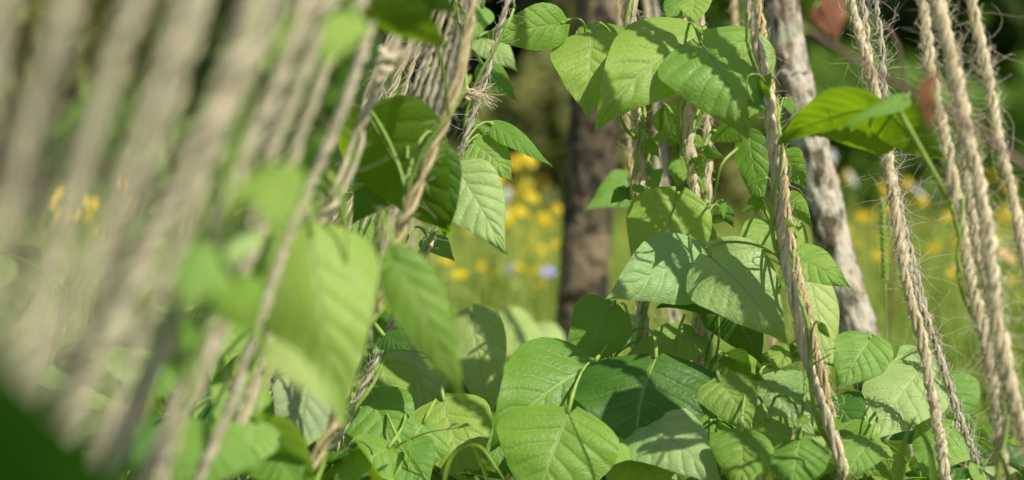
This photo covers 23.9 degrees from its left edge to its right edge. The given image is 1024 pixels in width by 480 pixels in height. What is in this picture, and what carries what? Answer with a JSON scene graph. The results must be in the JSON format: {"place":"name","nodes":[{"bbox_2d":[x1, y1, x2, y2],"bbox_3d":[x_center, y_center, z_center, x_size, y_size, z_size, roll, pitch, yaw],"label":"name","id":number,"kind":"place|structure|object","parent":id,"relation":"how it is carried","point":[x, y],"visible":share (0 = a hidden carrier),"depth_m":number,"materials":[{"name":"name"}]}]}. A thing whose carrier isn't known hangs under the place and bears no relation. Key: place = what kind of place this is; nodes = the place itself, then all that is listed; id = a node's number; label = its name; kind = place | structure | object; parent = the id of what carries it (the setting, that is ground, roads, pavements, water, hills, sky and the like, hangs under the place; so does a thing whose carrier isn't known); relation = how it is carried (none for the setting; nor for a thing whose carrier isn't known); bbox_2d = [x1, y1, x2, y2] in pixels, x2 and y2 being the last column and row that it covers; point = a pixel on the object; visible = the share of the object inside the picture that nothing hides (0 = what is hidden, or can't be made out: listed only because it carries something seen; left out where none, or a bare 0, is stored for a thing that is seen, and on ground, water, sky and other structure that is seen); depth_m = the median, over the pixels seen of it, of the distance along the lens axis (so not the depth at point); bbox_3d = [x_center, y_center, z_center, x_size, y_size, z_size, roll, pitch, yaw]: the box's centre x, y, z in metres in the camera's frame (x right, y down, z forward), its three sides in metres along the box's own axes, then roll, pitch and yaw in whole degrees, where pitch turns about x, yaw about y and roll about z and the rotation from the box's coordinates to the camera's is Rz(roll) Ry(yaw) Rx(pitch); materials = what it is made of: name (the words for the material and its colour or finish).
{"place":"outdoors","nodes":[
{"label":"outdoors","id":0,"kind":"place"},
{"bbox_2d":[443,443,504,479],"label":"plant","id":1,"kind":"object","parent":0,"point":[451,457],"depth_m":2.12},
{"bbox_2d":[0,174,1023,439],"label":"meadow grass","id":2,"kind":"structure","parent":0,"point":[958,336],"depth_m":4.25,"materials":[{"name":"plant"}]},
{"bbox_2d":[225,458,857,479],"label":"ground","id":3,"kind":"structure","parent":0,"point":[513,478],"depth_m":2.88,"materials":[{"name":"soil"}]},
{"bbox_2d":[0,0,18,206],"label":"jute rope","id":4,"kind":"object","parent":3,"relation":"on","point":[6,7],"visible":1,"depth_m":0.95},
{"bbox_2d":[0,0,85,355],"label":"jute rope","id":5,"kind":"object","parent":3,"relation":"on","point":[56,93],"visible":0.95,"depth_m":1.06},
{"bbox_2d":[0,0,105,272],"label":"jute rope","id":6,"kind":"object","parent":3,"relation":"on","point":[32,96],"visible":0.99,"depth_m":1.00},
{"bbox_2d":[0,354,127,479],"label":"bean plant","id":7,"kind":"object","parent":3,"relation":"on","point":[42,437],"visible":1,"depth_m":0.71,"materials":[{"name":"green plant"}]},
{"bbox_2d":[0,245,150,479],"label":"bean plant","id":8,"kind":"object","parent":3,"relation":"on","point":[104,390],"visible":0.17,"depth_m":2.78,"materials":[{"name":"green plant"}]},
{"bbox_2d":[0,0,156,377],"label":"jute rope","id":9,"kind":"object","parent":3,"relation":"on","point":[19,356],"visible":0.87,"depth_m":1.00,"materials":[{"name":"fabric"}]},
{"bbox_2d":[0,0,193,216],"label":"background shrub","id":10,"kind":"object","parent":3,"relation":"on","point":[99,16],"visible":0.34,"depth_m":8.34,"materials":[{"name":"green plant"}]},
{"bbox_2d":[23,0,173,93],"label":"background shrub","id":11,"kind":"object","parent":3,"relation":"on","point":[143,55],"visible":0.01,"depth_m":9.55,"materials":[{"name":"green plant"}]},
{"bbox_2d":[12,0,204,393],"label":"jute rope","id":12,"kind":"object","parent":3,"relation":"on","point":[123,174],"visible":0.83,"depth_m":1.08,"materials":[{"name":"fabric"}]},
{"bbox_2d":[49,0,237,413],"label":"jute rope","id":13,"kind":"object","parent":3,"relation":"on","point":[150,169],"visible":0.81,"depth_m":1.18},
{"bbox_2d":[118,86,197,124],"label":"background shrub","id":14,"kind":"object","parent":3,"relation":"on","point":[192,108],"depth_m":8.83,"materials":[{"name":"green plant"}]},
{"bbox_2d":[53,0,267,432],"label":"jute rope","id":15,"kind":"object","parent":3,"relation":"on","point":[147,245],"visible":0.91,"depth_m":1.12,"materials":[{"name":"fabric"}]},
{"bbox_2d":[73,384,274,479],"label":"bean plant","id":16,"kind":"object","parent":3,"relation":"on","point":[203,410],"visible":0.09,"depth_m":2.08,"materials":[{"name":"green plant"}]},
{"bbox_2d":[9,73,354,265],"bbox_3d":[-1.054,-0.112,7.619,1.233,0.834,1.049,0,0,0],"label":"background shrub","id":17,"kind":"object","parent":3,"relation":"on","point":[112,146],"visible":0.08,"depth_m":7.35,"materials":[{"name":"green plant"}]},
{"bbox_2d":[93,0,284,452],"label":"jute rope","id":18,"kind":"object","parent":3,"relation":"on","point":[113,407],"visible":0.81,"depth_m":1.26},
{"bbox_2d":[111,0,314,469],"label":"jute rope","id":19,"kind":"object","parent":3,"relation":"on","point":[252,136],"visible":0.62,"depth_m":1.35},
{"bbox_2d":[103,0,325,460],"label":"jute rope","id":20,"kind":"object","parent":3,"relation":"on","point":[314,7],"visible":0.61,"depth_m":1.36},
{"bbox_2d":[104,208,330,479],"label":"bean plant","id":21,"kind":"object","parent":3,"relation":"on","point":[250,447],"visible":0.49,"depth_m":1.84,"materials":[{"name":"green plant"}]},
{"bbox_2d":[135,0,316,479],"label":"jute rope","id":22,"kind":"object","parent":3,"relation":"on","point":[167,459],"visible":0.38,"depth_m":1.50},
{"bbox_2d":[96,0,368,479],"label":"bean plant","id":23,"kind":"object","parent":3,"relation":"on","point":[273,192],"visible":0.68,"depth_m":1.38,"materials":[{"name":"green plant"}]},
{"bbox_2d":[115,304,355,409],"bbox_3d":[-0.371,0.195,2.915,0.351,0.257,0.443,0,0,-21],"label":"bean plant","id":24,"kind":"object","parent":3,"relation":"on","point":[163,401],"visible":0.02,"depth_m":3.00,"materials":[{"name":"green plant"}]},
{"bbox_2d":[133,0,340,479],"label":"jute rope","id":25,"kind":"object","parent":3,"relation":"on","point":[277,138],"visible":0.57,"depth_m":1.46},
{"bbox_2d":[127,383,350,479],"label":"bean plant","id":26,"kind":"object","parent":3,"relation":"on","point":[156,418],"visible":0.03,"depth_m":2.22,"materials":[{"name":"green plant"}]},
{"bbox_2d":[146,0,371,479],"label":"jute rope","id":27,"kind":"object","parent":3,"relation":"on","point":[292,158],"visible":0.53,"depth_m":1.56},
{"bbox_2d":[139,0,409,233],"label":"background shrub","id":28,"kind":"object","parent":3,"relation":"on","point":[201,69],"visible":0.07,"depth_m":8.58,"materials":[{"name":"green plant"}]},
{"bbox_2d":[194,320,355,479],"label":"bean plant","id":29,"kind":"object","parent":3,"relation":"on","point":[230,363],"visible":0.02,"depth_m":2.54,"materials":[{"name":"green plant"}]},
{"bbox_2d":[242,414,313,479],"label":"bean plant","id":30,"kind":"object","parent":3,"relation":"on","point":[292,442],"visible":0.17,"depth_m":1.88,"materials":[{"name":"green plant"}]},
{"bbox_2d":[189,19,393,479],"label":"jute rope","id":31,"kind":"object","parent":3,"relation":"on","point":[361,57],"visible":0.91,"depth_m":1.66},
{"bbox_2d":[227,30,392,479],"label":"jute rope","id":32,"kind":"object","parent":3,"relation":"on","point":[270,376],"visible":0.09,"depth_m":2.12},
{"bbox_2d":[239,40,393,479],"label":"jute rope","id":33,"kind":"object","parent":3,"relation":"on","point":[335,215],"visible":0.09,"depth_m":2.20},
{"bbox_2d":[247,438,394,479],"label":"bean plant","id":34,"kind":"object","parent":3,"relation":"on","point":[355,462],"visible":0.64,"depth_m":2.13,"materials":[{"name":"green plant"}]},
{"bbox_2d":[227,35,428,478],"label":"jute rope","id":35,"kind":"object","parent":3,"relation":"on","point":[386,61],"visible":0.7,"depth_m":1.85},
{"bbox_2d":[252,0,471,479],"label":"bean plant","id":36,"kind":"object","parent":3,"relation":"on","point":[321,323],"visible":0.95,"depth_m":1.76,"materials":[{"name":"green plant"}]},
{"bbox_2d":[333,40,413,227],"bbox_3d":[-0.141,-0.065,2.281,0.245,0.713,0.045,0,0,0],"label":"jute rope","id":37,"kind":"object","parent":3,"relation":"on","point":[349,205],"visible":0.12,"depth_m":2.28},
{"bbox_2d":[316,215,434,479],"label":"bean plant","id":38,"kind":"object","parent":3,"relation":"on","point":[384,422],"visible":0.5,"depth_m":2.25,"materials":[{"name":"green plant"}]},
{"bbox_2d":[372,301,403,332],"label":"bean plant","id":39,"kind":"object","parent":3,"relation":"on","point":[384,316],"visible":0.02,"depth_m":2.99,"materials":[{"name":"green plant"}]},
{"bbox_2d":[308,0,481,470],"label":"jute rope","id":40,"kind":"object","parent":3,"relation":"on","point":[462,59],"visible":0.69,"depth_m":1.98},
{"bbox_2d":[360,13,433,227],"bbox_3d":[-0.137,-0.066,2.442,0.240,0.710,0.042,0,0,0],"label":"jute rope","id":41,"kind":"object","parent":3,"relation":"on","point":[404,84],"visible":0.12,"depth_m":2.44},
{"bbox_2d":[370,13,451,247],"bbox_3d":[-0.128,-0.068,2.604,0.236,0.705,0.039,0,0,0],"label":"jute rope","id":42,"kind":"object","parent":3,"relation":"on","point":[428,61],"visible":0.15,"depth_m":2.60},
{"bbox_2d":[356,0,468,378],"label":"jute rope","id":43,"kind":"object","parent":3,"relation":"on","point":[466,5],"visible":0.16,"depth_m":2.90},
{"bbox_2d":[371,2,460,226],"bbox_3d":[-0.138,-0.068,2.525,0.252,0.706,0.043,0,0,0],"label":"jute rope","id":44,"kind":"object","parent":3,"relation":"on","point":[418,73],"visible":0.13,"depth_m":2.52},
{"bbox_2d":[378,3,455,252],"bbox_3d":[-0.128,-0.068,2.700,0.233,0.705,0.027,0,0,0],"label":"jute rope","id":45,"kind":"object","parent":3,"relation":"on","point":[428,84],"visible":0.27,"depth_m":2.70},
{"bbox_2d":[379,0,463,276],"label":"jute rope","id":46,"kind":"object","parent":3,"relation":"on","point":[434,88],"visible":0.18,"depth_m":2.80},
{"bbox_2d":[331,0,524,451],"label":"jute rope","id":47,"kind":"object","parent":3,"relation":"on","point":[477,94],"visible":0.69,"depth_m":2.25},
{"bbox_2d":[355,303,508,479],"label":"bean plant","id":48,"kind":"object","parent":3,"relation":"on","point":[482,349],"visible":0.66,"depth_m":2.44,"materials":[{"name":"green plant"}]},
{"bbox_2d":[376,0,490,342],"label":"jute rope","id":49,"kind":"object","parent":3,"relation":"on","point":[410,225],"visible":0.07,"depth_m":3.00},
{"bbox_2d":[329,0,552,447],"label":"bean plant","id":50,"kind":"object","parent":3,"relation":"on","point":[480,212],"visible":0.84,"depth_m":2.26,"materials":[{"name":"green plant"}]},
{"bbox_2d":[343,0,575,219],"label":"background shrub","id":51,"kind":"object","parent":3,"relation":"on","point":[495,9],"visible":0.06,"depth_m":9.07,"materials":[{"name":"green plant"}]},
{"bbox_2d":[440,468,506,479],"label":"bean plant","id":52,"kind":"object","parent":3,"relation":"on","point":[492,475],"visible":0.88,"depth_m":2.26,"materials":[{"name":"green plant"}]},
{"bbox_2d":[391,50,627,255],"bbox_3d":[0.093,-0.188,8.158,1.011,0.987,0.905,0,0,0],"label":"background shrub","id":53,"kind":"object","parent":3,"relation":"on","point":[526,86],"visible":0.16,"depth_m":7.89,"materials":[{"name":"green plant"}]},
{"bbox_2d":[507,152,537,304],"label":"yellow wildflower","id":54,"kind":"object","parent":3,"relation":"on","point":[524,157],"visible":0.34,"depth_m":4.28,"materials":[{"name":"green plant"}]},
{"bbox_2d":[511,192,538,308],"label":"yellow wildflower","id":55,"kind":"object","parent":3,"relation":"on","point":[530,196],"visible":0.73,"depth_m":4.12,"materials":[{"name":"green plant"}]},
{"bbox_2d":[512,206,540,314],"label":"yellow wildflower","id":56,"kind":"object","parent":3,"relation":"on","point":[522,211],"visible":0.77,"depth_m":4.01,"materials":[{"name":"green plant"}]},
{"bbox_2d":[517,155,543,316],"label":"yellow wildflower","id":57,"kind":"object","parent":3,"relation":"on","point":[531,161],"visible":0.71,"depth_m":4.04,"materials":[{"name":"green plant"}]},
{"bbox_2d":[498,306,564,391],"bbox_3d":[0.022,0.184,3.141,0.120,0.194,0.155,0,0,0],"label":"bean plant","id":58,"kind":"object","parent":3,"relation":"on","point":[521,327],"visible":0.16,"depth_m":3.15,"materials":[{"name":"green plant"}]},
{"bbox_2d":[478,0,663,345],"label":"bean plant","id":59,"kind":"object","parent":3,"relation":"on","point":[578,58],"visible":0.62,"depth_m":2.29,"materials":[{"name":"green plant"}]},
{"bbox_2d":[560,395,595,479],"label":"grass blade","id":60,"kind":"object","parent":3,"relation":"on","point":[587,458],"depth_m":2.08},
{"bbox_2d":[555,0,623,341],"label":"wooden pole","id":61,"kind":"object","parent":3,"relation":"on","point":[585,246],"visible":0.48,"depth_m":3.37,"materials":[{"name":"brown wood"}]},
{"bbox_2d":[490,295,716,479],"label":"bean plant","id":62,"kind":"object","parent":3,"relation":"on","point":[614,402],"visible":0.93,"depth_m":2.22,"materials":[{"name":"green plant"}]},
{"bbox_2d":[478,75,764,252],"bbox_3d":[0.362,-0.194,7.993,0.969,0.967,0.912,0,0,0],"label":"background shrub","id":63,"kind":"object","parent":3,"relation":"on","point":[730,174],"visible":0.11,"depth_m":7.79,"materials":[{"name":"green plant"}]},
{"bbox_2d":[606,0,650,314],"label":"jute rope","id":64,"kind":"object","parent":3,"relation":"on","point":[626,118],"visible":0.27,"depth_m":2.60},
{"bbox_2d":[613,0,659,340],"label":"jute rope","id":65,"kind":"object","parent":3,"relation":"on","point":[640,176],"visible":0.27,"depth_m":2.40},
{"bbox_2d":[642,0,680,322],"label":"jute rope","id":66,"kind":"object","parent":3,"relation":"on","point":[657,164],"visible":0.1,"depth_m":2.95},
{"bbox_2d":[507,0,830,73],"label":"background shrub","id":67,"kind":"object","parent":3,"relation":"on","point":[542,61],"visible":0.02,"depth_m":9.03,"materials":[{"name":"green plant"}]},
{"bbox_2d":[644,0,694,479],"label":"jute rope","id":68,"kind":"object","parent":3,"relation":"on","point":[663,159],"visible":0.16,"depth_m":2.80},
{"bbox_2d":[595,0,774,367],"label":"bean plant","id":69,"kind":"object","parent":3,"relation":"on","point":[671,231],"visible":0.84,"depth_m":2.25,"materials":[{"name":"green plant"}]},
{"bbox_2d":[667,15,719,479],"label":"jute rope","id":70,"kind":"object","parent":3,"relation":"on","point":[688,141],"visible":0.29,"depth_m":2.38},
{"bbox_2d":[696,14,722,472],"bbox_3d":[0.190,-0.191,2.425,0.059,0.960,0.123,0,0,0],"label":"jute rope","id":71,"kind":"object","parent":3,"relation":"on","point":[706,130],"visible":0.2,"depth_m":2.42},
{"bbox_2d":[625,348,829,479],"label":"bean plant","id":72,"kind":"object","parent":3,"relation":"on","point":[684,443],"visible":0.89,"depth_m":2.18,"materials":[{"name":"green plant"}]},
{"bbox_2d":[725,0,795,439],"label":"jute rope","id":73,"kind":"object","parent":3,"relation":"on","point":[771,341],"visible":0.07,"depth_m":2.79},
{"bbox_2d":[712,342,819,413],"bbox_3d":[0.316,0.229,3.051,0.285,0.203,0.243,0,0,-18],"label":"bean plant","id":74,"kind":"object","parent":3,"relation":"on","point":[725,347],"depth_m":3.02,"materials":[{"name":"green plant"}]},
{"bbox_2d":[686,12,856,479],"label":"bean plant","id":75,"kind":"object","parent":3,"relation":"on","point":[732,282],"visible":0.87,"depth_m":2.23,"materials":[{"name":"green plant"}]},
{"bbox_2d":[640,0,917,241],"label":"background shrub","id":76,"kind":"object","parent":3,"relation":"on","point":[716,14],"visible":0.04,"depth_m":8.84,"materials":[{"name":"green plant"}]},
{"bbox_2d":[740,0,864,479],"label":"jute rope","id":77,"kind":"object","parent":3,"relation":"on","point":[757,50],"visible":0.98,"depth_m":2.19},
{"bbox_2d":[753,0,858,479],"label":"jute rope","id":78,"kind":"object","parent":3,"relation":"on","point":[820,366],"visible":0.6,"depth_m":2.21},
{"bbox_2d":[762,0,914,477],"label":"wooden pole","id":79,"kind":"object","parent":3,"relation":"on","point":[830,231],"visible":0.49,"depth_m":2.68,"materials":[{"name":"grey wood"}]},
{"bbox_2d":[802,2,886,64],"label":"background shrub","id":80,"kind":"object","parent":3,"relation":"on","point":[817,27],"visible":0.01,"depth_m":9.21,"materials":[{"name":"green plant"}]},
{"bbox_2d":[847,171,866,293],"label":"white wildflower","id":81,"kind":"object","parent":3,"relation":"on","point":[852,232],"visible":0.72,"depth_m":4.22,"materials":[{"name":"green plant"}]},
{"bbox_2d":[810,0,905,338],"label":"dry twig","id":82,"kind":"object","parent":3,"relation":"on","point":[827,16],"visible":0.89,"depth_m":3.19,"materials":[{"name":"brown plant"}]},
{"bbox_2d":[752,331,979,479],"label":"bean plant","id":83,"kind":"object","parent":3,"relation":"on","point":[876,409],"visible":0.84,"depth_m":2.29,"materials":[{"name":"green plant"}]},
{"bbox_2d":[760,41,978,248],"bbox_3d":[1.402,-0.195,8.411,1.145,0.988,0.830,0,0,-30],"label":"background shrub","id":84,"kind":"object","parent":3,"relation":"on","point":[821,67],"visible":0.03,"depth_m":8.22,"materials":[{"name":"green plant"}]},
{"bbox_2d":[879,197,888,439],"bbox_3d":[0.405,0.117,2.607,0.009,0.326,0.029,0,0,39],"label":"seed spike","id":85,"kind":"object","parent":3,"relation":"on","point":[884,273],"visible":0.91,"depth_m":2.60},
{"bbox_2d":[777,87,1009,479],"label":"bean plant","id":86,"kind":"object","parent":3,"relation":"on","point":[862,119],"visible":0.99,"depth_m":2.03,"materials":[{"name":"green plant"}]},
{"bbox_2d":[771,6,1023,168],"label":"dry twig","id":87,"kind":"object","parent":3,"relation":"on","point":[926,88],"visible":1,"depth_m":1.60,"materials":[{"name":"wood"}]},
{"bbox_2d":[814,430,986,479],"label":"bean plant","id":88,"kind":"object","parent":3,"relation":"on","point":[825,475],"visible":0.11,"depth_m":2.47,"materials":[{"name":"green plant"}]},
{"bbox_2d":[814,0,994,479],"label":"jute rope","id":89,"kind":"object","parent":3,"relation":"on","point":[920,333],"visible":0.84,"depth_m":2.19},
{"bbox_2d":[895,416,915,479],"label":"grass blade","id":90,"kind":"object","parent":3,"relation":"on","point":[900,467],"depth_m":2.05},
{"bbox_2d":[858,0,974,479],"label":"jute rope","id":91,"kind":"object","parent":3,"relation":"on","point":[884,94],"visible":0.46,"depth_m":2.32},
{"bbox_2d":[866,440,967,479],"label":"bean plant","id":92,"kind":"object","parent":3,"relation":"on","point":[894,447],"visible":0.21,"depth_m":2.29,"materials":[{"name":"green plant"}]},
{"bbox_2d":[841,0,1000,479],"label":"jute rope","id":93,"kind":"object","parent":3,"relation":"on","point":[965,430],"visible":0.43,"depth_m":2.25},
{"bbox_2d":[821,0,1023,93],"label":"background shrub","id":94,"kind":"object","parent":3,"relation":"on","point":[1004,38],"visible":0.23,"depth_m":8.89,"materials":[{"name":"green plant"}]},
{"bbox_2d":[911,186,933,330],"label":"white wildflower","id":95,"kind":"object","parent":3,"relation":"on","point":[921,243],"visible":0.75,"depth_m":4.21,"materials":[{"name":"green plant"}]},
{"bbox_2d":[910,418,937,479],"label":"grass blade","id":96,"kind":"object","parent":3,"relation":"on","point":[933,475],"depth_m":2.05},
{"bbox_2d":[833,58,1023,248],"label":"background shrub","id":97,"kind":"object","parent":3,"relation":"on","point":[860,165],"visible":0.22,"depth_m":7.89,"materials":[{"name":"green plant"}]},
{"bbox_2d":[868,0,1023,479],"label":"jute rope","id":98,"kind":"object","parent":3,"relation":"on","point":[943,130],"visible":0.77,"depth_m":2.06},
{"bbox_2d":[929,211,963,321],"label":"yellow wildflower","id":99,"kind":"object","parent":3,"relation":"on","point":[947,215],"visible":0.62,"depth_m":4.08,"materials":[{"name":"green plant"}]},
{"bbox_2d":[888,24,1013,94],"bbox_3d":[1.651,-0.290,9.194,0.945,1.158,0.930,0,0,0],"label":"background shrub","id":100,"kind":"object","parent":3,"relation":"on","point":[999,74],"visible":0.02,"depth_m":8.95,"materials":[{"name":"green plant"}]},
{"bbox_2d":[892,0,1023,478],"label":"jute rope","id":101,"kind":"object","parent":3,"relation":"on","point":[988,239],"visible":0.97,"depth_m":1.99,"materials":[{"name":"fabric"}]},
{"bbox_2d":[906,462,1021,479],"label":"bean plant","id":102,"kind":"object","parent":3,"relation":"on","point":[975,472],"visible":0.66,"depth_m":2.19,"materials":[{"name":"green plant"}]},
{"bbox_2d":[922,0,1023,457],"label":"jute rope","id":103,"kind":"object","parent":3,"relation":"on","point":[993,114],"visible":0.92,"depth_m":2.04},
{"bbox_2d":[923,0,1023,448],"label":"jute rope","id":104,"kind":"object","parent":3,"relation":"on","point":[968,197],"visible":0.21,"depth_m":2.11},
{"bbox_2d":[950,439,1023,478],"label":"bean plant","id":105,"kind":"object","parent":3,"relation":"on","point":[985,449],"visible":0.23,"depth_m":2.44,"materials":[{"name":"green plant"}]},
{"bbox_2d":[956,439,1023,479],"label":"bean plant","id":106,"kind":"object","parent":3,"relation":"on","point":[1017,460],"visible":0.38,"depth_m":2.35,"materials":[{"name":"green plant"}]},
{"bbox_2d":[965,0,1023,102],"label":"background shrub","id":107,"kind":"object","parent":3,"relation":"on","point":[1015,77],"visible":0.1,"depth_m":8.79,"materials":[{"name":"green plant"}]},
{"bbox_2d":[972,411,1017,448],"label":"bean plant","id":108,"kind":"object","parent":3,"relation":"on","point":[980,427],"visible":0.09,"depth_m":2.94,"materials":[{"name":"green plant"}]},
{"bbox_2d":[997,248,1016,332],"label":"orange wildflower","id":109,"kind":"object","parent":3,"relation":"on","point":[1010,258],"visible":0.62,"depth_m":3.60,"materials":[{"name":"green plant"}]},
{"bbox_2d":[127,380,1023,479],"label":"grass","id":110,"kind":"structure","parent":0,"point":[764,472],"depth_m":2.82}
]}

